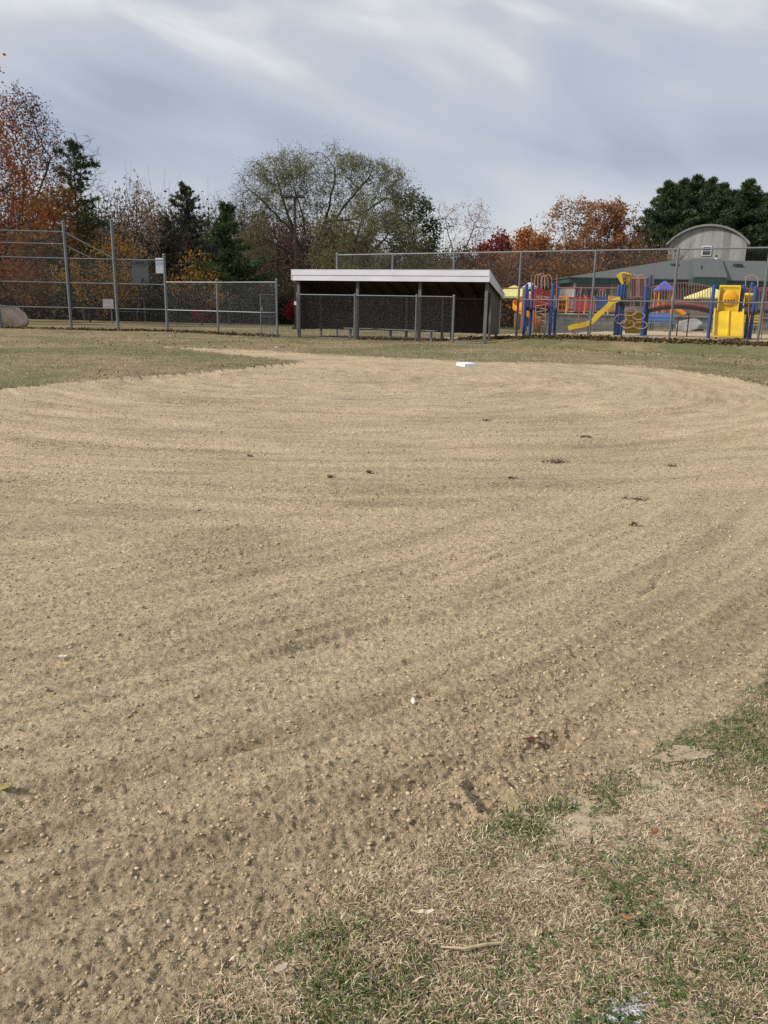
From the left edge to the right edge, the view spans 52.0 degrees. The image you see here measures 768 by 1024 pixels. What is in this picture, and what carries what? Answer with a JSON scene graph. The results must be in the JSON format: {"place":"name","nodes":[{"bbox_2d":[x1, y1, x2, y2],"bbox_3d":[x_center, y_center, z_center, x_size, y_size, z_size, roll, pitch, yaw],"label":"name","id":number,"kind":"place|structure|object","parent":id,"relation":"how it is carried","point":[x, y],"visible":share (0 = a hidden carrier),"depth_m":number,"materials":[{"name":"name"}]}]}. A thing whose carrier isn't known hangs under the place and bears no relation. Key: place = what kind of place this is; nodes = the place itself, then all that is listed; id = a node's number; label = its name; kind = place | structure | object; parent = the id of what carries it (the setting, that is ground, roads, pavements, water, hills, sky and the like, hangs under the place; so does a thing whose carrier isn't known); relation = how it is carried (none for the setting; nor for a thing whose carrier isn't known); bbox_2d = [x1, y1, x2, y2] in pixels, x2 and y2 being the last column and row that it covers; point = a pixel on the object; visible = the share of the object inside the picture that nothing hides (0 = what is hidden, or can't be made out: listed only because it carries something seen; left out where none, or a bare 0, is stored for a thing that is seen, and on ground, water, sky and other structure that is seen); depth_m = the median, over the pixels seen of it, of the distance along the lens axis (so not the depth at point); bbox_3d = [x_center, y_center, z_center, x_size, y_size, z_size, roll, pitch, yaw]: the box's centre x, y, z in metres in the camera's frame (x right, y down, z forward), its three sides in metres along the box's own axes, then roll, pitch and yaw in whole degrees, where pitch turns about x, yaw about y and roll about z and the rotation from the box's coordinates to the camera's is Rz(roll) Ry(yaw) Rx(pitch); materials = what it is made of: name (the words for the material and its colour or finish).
{"place":"outdoors","nodes":[
{"label":"outdoors","id":0,"kind":"place"},
{"bbox_2d":[0,346,767,1023],"bbox_3d":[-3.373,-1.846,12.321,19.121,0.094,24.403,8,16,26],"label":"infield dirt","id":1,"kind":"structure","parent":0,"point":[366,404],"depth_m":3.66,"materials":[{"name":"beige gravel"}]},
{"bbox_2d":[0,403,765,1023],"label":"loose straw","id":2,"kind":"object","parent":1,"relation":"on","point":[318,735],"visible":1,"depth_m":2.53,"materials":[{"name":"beige plant"}]},
{"bbox_2d":[12,347,754,388],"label":"turf edge grass","id":3,"kind":"structure","parent":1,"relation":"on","point":[319,354],"depth_m":19.46,"materials":[{"name":"green plant"}]},
{"bbox_2d":[456,362,476,366],"bbox_3d":[2.089,-3.741,19.977,0.400,0.106,0.400,-7,17,-29],"label":"base","id":4,"kind":"object","parent":1,"relation":"on","point":[466,364],"visible":0.91,"depth_m":19.83,"materials":[{"name":"white rubber"}]},
{"bbox_2d":[541,458,568,462],"bbox_3d":[1.627,-0.486,7.469,0.289,0.050,0.156,-2,15,-11],"label":"turf clod","id":5,"kind":"object","parent":1,"relation":"on","point":[555,461],"visible":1,"depth_m":7.45,"materials":[{"name":"soil"}]},
{"bbox_2d":[623,496,649,501],"bbox_3d":[1.938,-0.105,6.053,0.183,0.043,0.178,14,20,41],"label":"turf clod","id":6,"kind":"object","parent":1,"relation":"on","point":[636,499],"visible":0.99,"depth_m":6.04,"materials":[{"name":"soil"}]},
{"bbox_2d":[0,318,767,1023],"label":"grass field","id":7,"kind":"structure","parent":0,"point":[752,354],"depth_m":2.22,"materials":[{"name":"plant"}]},
{"bbox_2d":[0,305,28,326],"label":"boulder","id":8,"kind":"object","parent":7,"relation":"on","point":[15,319],"visible":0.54,"depth_m":38.97,"materials":[{"name":"stone"}]},
{"bbox_2d":[0,53,64,282],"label":"oak tree","id":9,"kind":"object","parent":7,"relation":"on","point":[19,204],"visible":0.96,"depth_m":43.24,"materials":[{"name":"orange plant"}]},
{"bbox_2d":[0,259,65,313],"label":"maple tree","id":10,"kind":"object","parent":7,"relation":"on","point":[13,284],"visible":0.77,"depth_m":50.08,"materials":[{"name":"orange plant"}]},
{"bbox_2d":[0,79,80,312],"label":"oak tree","id":11,"kind":"object","parent":7,"relation":"on","point":[47,163],"visible":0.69,"depth_m":50.65,"materials":[{"name":"orange plant"}]},
{"bbox_2d":[0,175,98,309],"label":"oak tree","id":12,"kind":"object","parent":7,"relation":"on","point":[38,239],"visible":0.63,"depth_m":47.19,"materials":[{"name":"orange plant"}]},
{"bbox_2d":[20,139,139,320],"bbox_3d":[-21.058,-19.227,54.170,7.803,12.046,6.117,6,15,18],"label":"pine tree","id":13,"kind":"object","parent":7,"relation":"on","point":[74,148],"visible":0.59,"depth_m":53.40,"materials":[{"name":"green plant"}]},
{"bbox_2d":[58,134,102,285],"bbox_3d":[-22.288,-21.166,58.593,3.679,13.516,2.813,1,15,0],"label":"bare tree","id":14,"kind":"object","parent":7,"relation":"on","point":[81,168],"visible":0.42,"depth_m":57.74,"materials":[{"name":"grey plant"}]},
{"bbox_2d":[0,219,168,329],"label":"backstop fence","id":15,"kind":"object","parent":7,"relation":"on","point":[67,282],"visible":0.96,"depth_m":37.20,"materials":[{"name":"metal"}]},
{"bbox_2d":[132,260,148,282],"bbox_3d":[-11.503,-11.327,37.131,0.760,1.022,0.120,1,15,0],"label":"backboard","id":16,"kind":"object","parent":15,"relation":"attached to","point":[141,278],"visible":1,"depth_m":37.15,"materials":[{"name":"grey paint"}]},
{"bbox_2d":[155,258,162,272],"bbox_3d":[-10.554,-11.597,37.071,0.400,0.690,0.012,1,15,0],"label":"sign","id":17,"kind":"object","parent":15,"relation":"attached to","point":[159,266],"visible":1,"depth_m":37.06,"materials":[{"name":"white metal"}]},
{"bbox_2d":[88,177,120,286],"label":"bare tree","id":18,"kind":"object","parent":7,"relation":"on","point":[105,210],"visible":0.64,"depth_m":60.30,"materials":[{"name":"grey plant"}]},
{"bbox_2d":[118,298,145,321],"bbox_3d":[-16.782,-13.373,52.409,1.822,1.671,0.060,1,15,0],"label":"soccer goal","id":19,"kind":"object","parent":7,"relation":"on","point":[133,311],"visible":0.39,"depth_m":52.40,"materials":[{"name":"metal"}]},
{"bbox_2d":[100,170,172,321],"bbox_3d":[-16.604,-17.779,53.307,4.567,9.853,4.447,5,15,15],"label":"bare tree","id":20,"kind":"object","parent":7,"relation":"on","point":[136,210],"visible":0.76,"depth_m":52.72,"materials":[{"name":"brown plant"}]},
{"bbox_2d":[134,214,195,308],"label":"tree","id":21,"kind":"object","parent":7,"relation":"on","point":[165,232],"visible":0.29,"depth_m":56.71,"materials":[{"name":"green plant"}]},
{"bbox_2d":[128,180,219,321],"bbox_3d":[-14.463,-18.137,55.130,6.449,9.715,7.180,1,15,0],"label":"cedar tree","id":22,"kind":"object","parent":7,"relation":"on","point":[188,209],"visible":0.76,"depth_m":54.65,"materials":[{"name":"green plant"}]},
{"bbox_2d":[0,211,372,323],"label":"undergrowth","id":23,"kind":"object","parent":7,"relation":"on","point":[286,293],"visible":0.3,"depth_m":56.93,"materials":[{"name":"brown plant"}]},
{"bbox_2d":[161,246,237,324],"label":"maple tree","id":24,"kind":"object","parent":7,"relation":"on","point":[190,273],"visible":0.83,"depth_m":49.85,"materials":[{"name":"orange plant"}]},
{"bbox_2d":[190,303,214,321],"bbox_3d":[-12.801,-14.005,55.434,1.800,1.629,1.590,1,15,0],"label":"burning bush","id":25,"kind":"object","parent":7,"relation":"on","point":[206,314],"visible":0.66,"depth_m":55.12,"materials":[{"name":"red plant"}]},
{"bbox_2d":[197,192,221,252],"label":"bare tree","id":26,"kind":"object","parent":7,"relation":"on","point":[214,209],"visible":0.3,"depth_m":60.16,"materials":[{"name":"grey plant"}]},
{"bbox_2d":[166,278,277,335],"bbox_3d":[-7.374,-9.241,35.697,7.039,2.580,0.349,11,17,33],"label":"chain link fence","id":27,"kind":"object","parent":7,"relation":"on","point":[227,311],"visible":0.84,"depth_m":35.71,"materials":[{"name":"metal"}]},
{"bbox_2d":[260,294,277,336],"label":"gate","id":28,"kind":"structure","parent":27,"relation":"attached to","point":[261,308],"depth_m":33.38,"materials":[{"name":"metal"}]},
{"bbox_2d":[0,325,447,340],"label":"leaf litter","id":29,"kind":"object","parent":7,"relation":"on","point":[206,332],"visible":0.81,"depth_m":36.61,"materials":[{"name":"brown plant"}]},
{"bbox_2d":[228,190,263,278],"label":"bare tree","id":30,"kind":"object","parent":7,"relation":"on","point":[246,224],"visible":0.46,"depth_m":59.47,"materials":[{"name":"grey plant"}]},
{"bbox_2d":[274,962,287,972],"bbox_3d":[-0.214,0.951,1.644,0.027,0.010,0.029,2,15,4],"label":"leaf","id":31,"kind":"object","parent":7,"relation":"on","point":[280,967],"visible":1,"depth_m":1.64,"materials":[{"name":"beige plant"}]},
{"bbox_2d":[248,218,316,291],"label":"red maple tree","id":32,"kind":"object","parent":7,"relation":"on","point":[278,250],"visible":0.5,"depth_m":62.57,"materials":[{"name":"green plant"}]},
{"bbox_2d":[283,298,294,324],"bbox_3d":[-6.290,-14.066,55.310,1.760,2.077,1.349,-7,16,-27],"label":"burning bush","id":33,"kind":"object","parent":7,"relation":"on","point":[289,311],"visible":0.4,"depth_m":55.13,"materials":[{"name":"red plant"}]},
{"bbox_2d":[285,194,304,328],"bbox_3d":[-5.051,-14.149,44.910,1.115,7.383,0.420,1,15,0],"label":"light pole","id":34,"kind":"object","parent":7,"relation":"on","point":[295,247],"visible":0.76,"depth_m":44.69,"materials":[{"name":"grey metal"}]},
{"bbox_2d":[0,165,651,283],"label":"woodland","id":35,"kind":"object","parent":7,"relation":"on","point":[258,241],"visible":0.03,"depth_m":82.27,"materials":[{"name":"brown plant"}]},
{"bbox_2d":[307,253,368,269],"bbox_3d":[-2.869,-14.687,51.836,5.101,5.167,3.750,5,15,16],"label":"willow shrub","id":36,"kind":"object","parent":7,"relation":"on","point":[326,265],"visible":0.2,"depth_m":51.25,"materials":[{"name":"green plant"}]},
{"bbox_2d":[299,183,440,269],"bbox_3d":[-0.726,-17.585,54.401,10.118,9.591,5.444,1,15,0],"label":"willow tree","id":37,"kind":"object","parent":7,"relation":"on","point":[370,230],"visible":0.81,"depth_m":53.65,"materials":[{"name":"green plant"}]},
{"bbox_2d":[0,331,762,365],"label":"fallen leaf scatter","id":38,"kind":"object","parent":7,"relation":"on","point":[352,343],"visible":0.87,"depth_m":27.21,"materials":[{"name":"brown plant"}]},
{"bbox_2d":[0,326,767,387],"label":"field grass","id":39,"kind":"structure","parent":7,"relation":"on","point":[356,343],"depth_m":23.68,"materials":[{"name":"plant"}]},
{"bbox_2d":[344,328,437,340],"bbox_3d":[0.245,-7.548,33.537,4.200,0.488,0.400,7,16,21],"label":"bench","id":40,"kind":"object","parent":7,"relation":"on","point":[389,332],"visible":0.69,"depth_m":33.43,"materials":[{"name":"metal"}]},
{"bbox_2d":[291,269,504,343],"bbox_3d":[0.536,-8.716,33.623,8.718,3.005,2.680,7,16,21],"label":"dugout","id":41,"kind":"object","parent":7,"relation":"on","point":[465,283],"visible":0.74,"depth_m":33.83,"materials":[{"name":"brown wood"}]},
{"bbox_2d":[296,293,488,343],"bbox_3d":[0.256,-8.039,32.680,8.691,1.980,0.762,6,15,16],"label":"chain link fence","id":42,"kind":"object","parent":41,"relation":"attached to","point":[415,314],"visible":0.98,"depth_m":32.75,"materials":[{"name":"metal"}]},
{"bbox_2d":[411,908,435,914],"bbox_3d":[0.089,0.906,1.789,0.060,0.010,0.017,8,8,-16],"label":"leaf","id":43,"kind":"object","parent":7,"relation":"on","point":[426,912],"visible":1,"depth_m":1.79,"materials":[{"name":"beige plant"}]},
{"bbox_2d":[396,245,464,269],"bbox_3d":[2.665,-15.309,53.779,5.101,5.613,4.905,14,19,40],"label":"willow shrub","id":44,"kind":"object","parent":7,"relation":"on","point":[416,262],"visible":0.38,"depth_m":53.03,"materials":[{"name":"green plant"}]},
{"bbox_2d":[435,194,495,264],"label":"bare tree","id":45,"kind":"object","parent":7,"relation":"on","point":[479,215],"visible":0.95,"depth_m":60.32,"materials":[{"name":"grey plant"}]},
{"bbox_2d":[170,670,767,1023],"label":"clover","id":46,"kind":"object","parent":7,"relation":"on","point":[602,1018],"visible":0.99,"depth_m":1.76,"materials":[{"name":"green plant"}]},
{"bbox_2d":[441,942,503,949],"bbox_3d":[0.197,0.960,1.740,0.142,0.014,0.021,-1,15,-7],"label":"stick","id":47,"kind":"object","parent":7,"relation":"on","point":[476,945],"visible":1,"depth_m":1.74,"materials":[{"name":"beige wood"}]},
{"bbox_2d":[500,309,520,329],"bbox_3d":[7.173,-10.934,44.649,1.776,1.120,0.036,1,15,0],"label":"picket fence","id":48,"kind":"object","parent":7,"relation":"on","point":[506,326],"visible":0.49,"depth_m":44.66,"materials":[{"name":"black metal"}]},
{"bbox_2d":[503,285,541,325],"bbox_3d":[8.082,-12.890,49.302,3.010,2.493,3.010,1,15,0],"label":"sunshade","id":49,"kind":"object","parent":7,"relation":"on","point":[513,294],"visible":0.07,"depth_m":48.22,"materials":[{"name":"fabric"}]},
{"bbox_2d":[512,289,539,330],"bbox_3d":[8.353,-11.810,45.963,1.697,2.400,1.695,1,15,0],"label":"spiral slide","id":50,"kind":"object","parent":7,"relation":"on","point":[520,307],"visible":0.29,"depth_m":45.82,"materials":[{"name":"orange plastic"}]},
{"bbox_2d":[336,247,767,340],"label":"chain link fence","id":51,"kind":"object","parent":7,"relation":"on","point":[518,299],"visible":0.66,"depth_m":30.52,"materials":[{"name":"metal"}]},
{"bbox_2d":[456,333,766,346],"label":"leaf litter","id":52,"kind":"object","parent":7,"relation":"on","point":[729,342],"visible":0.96,"depth_m":29.94,"materials":[{"name":"brown plant"}]},
{"bbox_2d":[469,333,767,345],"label":"weed strip","id":53,"kind":"object","parent":7,"relation":"on","point":[634,337],"visible":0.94,"depth_m":30.05,"materials":[{"name":"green plant"}]},
{"bbox_2d":[595,992,655,1023],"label":"paint mark","id":54,"kind":"object","parent":7,"relation":"on","point":[631,1010],"visible":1,"depth_m":1.58,"materials":[{"name":"white paint"}]},
{"bbox_2d":[621,913,632,919],"bbox_3d":[0.558,0.927,1.804,0.016,0.006,0.032,-24,14,-40],"label":"leaf","id":55,"kind":"object","parent":7,"relation":"on","point":[627,916],"visible":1,"depth_m":1.81,"materials":[{"name":"orange plant"}]},
{"bbox_2d":[540,313,767,332],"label":"retaining wall","id":56,"kind":"structure","parent":7,"relation":"on","point":[605,322],"depth_m":48.45,"materials":[{"name":"concrete"}]},
{"bbox_2d":[648,313,676,330],"bbox_3d":[15.088,-10.304,42.735,1.420,0.987,0.590,1,15,0],"label":"park bench","id":57,"kind":"object","parent":7,"relation":"on","point":[652,317],"visible":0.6,"depth_m":42.86,"materials":[{"name":"blue metal"}]},
{"bbox_2d":[652,752,684,762],"bbox_3d":[0.909,0.788,2.525,0.102,0.010,0.056,1,15,0],"label":"mud crust","id":58,"kind":"object","parent":7,"relation":"on","point":[662,755],"visible":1,"depth_m":2.51},
{"bbox_2d":[667,177,690,224],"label":"pine tree","id":59,"kind":"object","parent":7,"relation":"on","point":[683,183],"visible":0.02,"depth_m":97.25,"materials":[{"name":"green plant"}]},
{"bbox_2d":[676,318,703,330],"bbox_3d":[17.452,-10.551,44.897,1.553,0.966,1.128,1,15,0],"label":"boulder","id":60,"kind":"object","parent":7,"relation":"on","point":[694,323],"visible":0.66,"depth_m":44.56,"materials":[{"name":"grey stone"}]},
{"bbox_2d":[667,745,717,760],"bbox_3d":[1.000,0.782,2.549,0.175,0.010,0.092,1,15,0],"label":"mud crust","id":61,"kind":"object","parent":7,"relation":"on","point":[687,754],"visible":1,"depth_m":2.55},
{"bbox_2d":[665,224,749,260],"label":"arched hall","id":62,"kind":"structure","parent":7,"relation":"on","point":[711,236],"depth_m":81.28,"materials":[{"name":"paint"}]},
{"bbox_2d":[701,246,711,255],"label":"window","id":63,"kind":"structure","parent":62,"relation":"in","point":[704,252],"depth_m":81.56,"materials":[{"name":"white glass"}]},
{"bbox_2d":[704,930,716,936],"bbox_3d":[0.722,0.933,1.742,0.028,0.004,0.014,13,28,13],"label":"leaf","id":64,"kind":"object","parent":7,"relation":"on","point":[709,933],"visible":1,"depth_m":1.74,"materials":[{"name":"plant"}]},
{"bbox_2d":[703,176,722,214],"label":"pine tree","id":65,"kind":"object","parent":7,"relation":"on","point":[711,182],"visible":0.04,"depth_m":99.03,"materials":[{"name":"green plant"}]},
{"bbox_2d":[730,188,740,224],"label":"pine tree","id":66,"kind":"object","parent":7,"relation":"on","point":[734,195],"visible":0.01,"depth_m":98.55,"materials":[{"name":"green plant"}]},
{"bbox_2d":[755,803,766,808],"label":"leaf","id":67,"kind":"object","parent":7,"relation":"on","point":[760,805],"visible":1,"depth_m":2.23,"materials":[{"name":"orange plant"}]},
{"bbox_2d":[760,191,767,221],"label":"pine tree","id":68,"kind":"object","parent":7,"relation":"on","point":[763,203],"visible":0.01,"depth_m":102.08,"materials":[{"name":"green plant"}]},
{"bbox_2d":[0,0,767,267],"label":"sky","id":69,"kind":"structure","parent":0,"point":[514,106],"materials":[{"name":"grey"}]},
{"bbox_2d":[510,313,687,330],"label":"terrace ground","id":70,"kind":"structure","parent":0,"point":[514,315],"depth_m":57.89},
{"bbox_2d":[471,226,514,266],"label":"maple tree","id":71,"kind":"object","parent":70,"relation":"on","point":[499,239],"visible":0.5,"depth_m":79.17,"materials":[{"name":"red plant"}]},
{"bbox_2d":[513,252,604,306],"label":"maple tree","id":72,"kind":"object","parent":70,"relation":"on","point":[577,270],"visible":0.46,"depth_m":64.64,"materials":[{"name":"orange plant"}]},
{"bbox_2d":[536,194,597,261],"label":"oak tree","id":73,"kind":"object","parent":70,"relation":"on","point":[556,216],"visible":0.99,"depth_m":69.55,"materials":[{"name":"orange plant"}]},
{"bbox_2d":[553,289,616,313],"bbox_3d":[13.117,-13.669,51.216,4.078,1.617,2.210,1,15,0],"label":"play set","id":74,"kind":"object","parent":70,"relation":"on","point":[563,307],"visible":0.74,"depth_m":50.69,"materials":[{"name":"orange plastic"}]},
{"bbox_2d":[540,255,767,317],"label":"school building","id":75,"kind":"structure","parent":70,"relation":"on","point":[580,282],"depth_m":59.85,"materials":[{"name":"grey brick"}]},
{"bbox_2d":[574,283,591,298],"bbox_3d":[15.174,-16.782,59.586,1.500,1.250,0.100,1,15,0],"label":"window","id":76,"kind":"structure","parent":75,"relation":"in","point":[583,291],"depth_m":59.54,"materials":[{"name":"grey glass"}]},
{"bbox_2d":[594,283,612,298],"bbox_3d":[16.519,-16.754,59.586,1.500,1.250,0.100,1,15,0],"label":"window","id":77,"kind":"structure","parent":75,"relation":"in","point":[596,291],"depth_m":59.54,"materials":[{"name":"grey glass"}]},
{"bbox_2d":[627,284,648,298],"bbox_3d":[19.208,-16.699,59.586,1.500,1.250,0.100,1,15,0],"label":"window","id":78,"kind":"structure","parent":75,"relation":"in","point":[636,293],"depth_m":59.52,"materials":[{"name":"grey glass"}]},
{"bbox_2d":[650,284,670,300],"bbox_3d":[20.937,-16.663,59.586,1.500,1.250,0.100,1,15,0],"label":"window","id":79,"kind":"structure","parent":75,"relation":"in","point":[661,295],"depth_m":59.58,"materials":[{"name":"grey glass"}]},
{"bbox_2d":[676,285,693,300],"bbox_3d":[22.664,-16.628,59.586,1.500,1.250,0.100,1,15,0],"label":"window","id":80,"kind":"structure","parent":75,"relation":"in","point":[680,286],"depth_m":59.54,"materials":[{"name":"grey glass"}]},
{"bbox_2d":[753,286,767,301],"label":"window","id":81,"kind":"structure","parent":75,"relation":"in","point":[754,286],"depth_m":59.56,"materials":[{"name":"grey glass"}]},
{"bbox_2d":[653,281,685,314],"bbox_3d":[18.325,-13.643,50.385,1.837,2.202,1.489,1,15,0],"label":"play hut","id":82,"kind":"object","parent":70,"relation":"on","point":[680,311],"visible":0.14,"depth_m":50.12,"materials":[{"name":"blue plastic"}]},
{"bbox_2d":[684,288,718,315],"bbox_3d":[21.951,-14.123,53.039,2.659,1.927,2.659,1,15,0],"label":"sunshade","id":83,"kind":"object","parent":70,"relation":"on","point":[705,296],"visible":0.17,"depth_m":52.19,"materials":[{"name":"fabric"}]},
{"bbox_2d":[715,177,766,242],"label":"pine tree","id":84,"kind":"object","parent":70,"relation":"on","point":[750,195],"visible":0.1,"depth_m":94.47,"materials":[{"name":"green plant"}]},
{"bbox_2d":[436,331,767,341],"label":"mulch ground","id":85,"kind":"structure","parent":0,"point":[690,335],"depth_m":34.74,"materials":[{"name":"brown wood"}]},
{"bbox_2d":[520,282,535,330],"bbox_3d":[7.096,-10.085,38.670,0.619,2.290,0.619,1,15,0],"label":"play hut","id":86,"kind":"object","parent":85,"relation":"on","point":[522,308],"visible":0.41,"depth_m":38.62,"materials":[{"name":"grey plastic"}]},
{"bbox_2d":[501,266,767,339],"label":"playground structure","id":87,"kind":"object","parent":85,"relation":"on","point":[643,318],"visible":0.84,"depth_m":32.36,"materials":[{"name":"blue paint"}]},
{"bbox_2d":[676,313,689,336],"bbox_3d":[12.649,-7.892,33.343,0.055,1.056,0.856,-1,15,-10],"label":"chin up bar","id":88,"kind":"object","parent":85,"relation":"on","point":[688,314],"visible":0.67,"depth_m":33.04,"materials":[{"name":"metal"}]},
{"bbox_2d":[744,315,761,332],"bbox_3d":[19.681,-10.209,42.735,1.500,0.987,0.590,1,15,0],"label":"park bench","id":89,"kind":"object","parent":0,"point":[755,319],"visible":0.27,"depth_m":42.87,"materials":[{"name":"yellow plastic"}]},
{"label":"ground","id":90,"kind":"structure","parent":0,"visible":0},
{"bbox_2d":[50,222,146,321],"bbox_3d":[-18.410,-15.443,50.796,6.024,6.535,3.858,3,15,6],"label":"maple tree","id":91,"kind":"object","parent":90,"relation":"on","point":[108,276],"visible":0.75,"depth_m":50.63,"materials":[{"name":"orange plant"}]},
{"bbox_2d":[103,299,113,323],"bbox_3d":[-16.942,-12.298,48.567,0.911,1.621,0.619,-23,28,-58],"label":"sign","id":92,"kind":"object","parent":90,"relation":"on","point":[108,302],"visible":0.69,"depth_m":48.41,"materials":[{"name":"metal"}]},
{"bbox_2d":[182,200,280,323],"bbox_3d":[-10.363,-16.502,52.194,6.755,8.188,6.386,1,15,0],"label":"spruce tree","id":93,"kind":"object","parent":90,"relation":"on","point":[220,239],"visible":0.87,"depth_m":51.98,"materials":[{"name":"green plant"}]},
{"bbox_2d":[224,135,424,268],"bbox_3d":[-4.670,-20.832,58.661,15.306,13.567,6.024,1,15,0],"label":"willow tree","id":94,"kind":"object","parent":90,"relation":"on","point":[300,171],"visible":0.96,"depth_m":57.42,"materials":[{"name":"green plant"}]},
{"bbox_2d":[385,184,448,263],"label":"tree","id":95,"kind":"object","parent":90,"relation":"on","point":[426,204],"visible":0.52,"depth_m":63.66,"materials":[{"name":"green plant"}]},
{"bbox_2d":[439,241,512,279],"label":"maple tree","id":96,"kind":"object","parent":90,"relation":"on","point":[469,257],"visible":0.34,"depth_m":66.41,"materials":[{"name":"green plant"}]},
{"bbox_2d":[329,203,694,327],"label":"woodland scrub","id":97,"kind":"object","parent":90,"relation":"on","point":[524,270],"visible":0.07,"depth_m":69.30,"materials":[{"name":"brown plant"}]},
{"bbox_2d":[495,218,565,270],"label":"maple tree","id":98,"kind":"object","parent":90,"relation":"on","point":[528,232],"visible":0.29,"depth_m":73.32,"materials":[{"name":"orange plant"}]},
{"bbox_2d":[565,195,648,268],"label":"maple tree","id":99,"kind":"object","parent":90,"relation":"on","point":[618,210],"visible":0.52,"depth_m":74.67,"materials":[{"name":"orange plant"}]},
{"bbox_2d":[621,179,699,259],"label":"pine tree","id":100,"kind":"object","parent":90,"relation":"on","point":[667,207],"visible":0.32,"depth_m":91.07,"materials":[{"name":"green plant"}]},
{"bbox_2d":[654,173,714,231],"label":"pine tree","id":101,"kind":"object","parent":90,"relation":"on","point":[695,190],"visible":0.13,"depth_m":93.58,"materials":[{"name":"green plant"}]},
{"bbox_2d":[694,182,759,260],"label":"pine tree","id":102,"kind":"object","parent":90,"relation":"on","point":[722,203],"visible":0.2,"depth_m":91.64,"materials":[{"name":"green plant"}]},
{"bbox_2d":[745,193,767,260],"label":"pine tree","id":103,"kind":"object","parent":90,"relation":"on","point":[761,235],"visible":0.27,"depth_m":90.41,"materials":[{"name":"green plant"}]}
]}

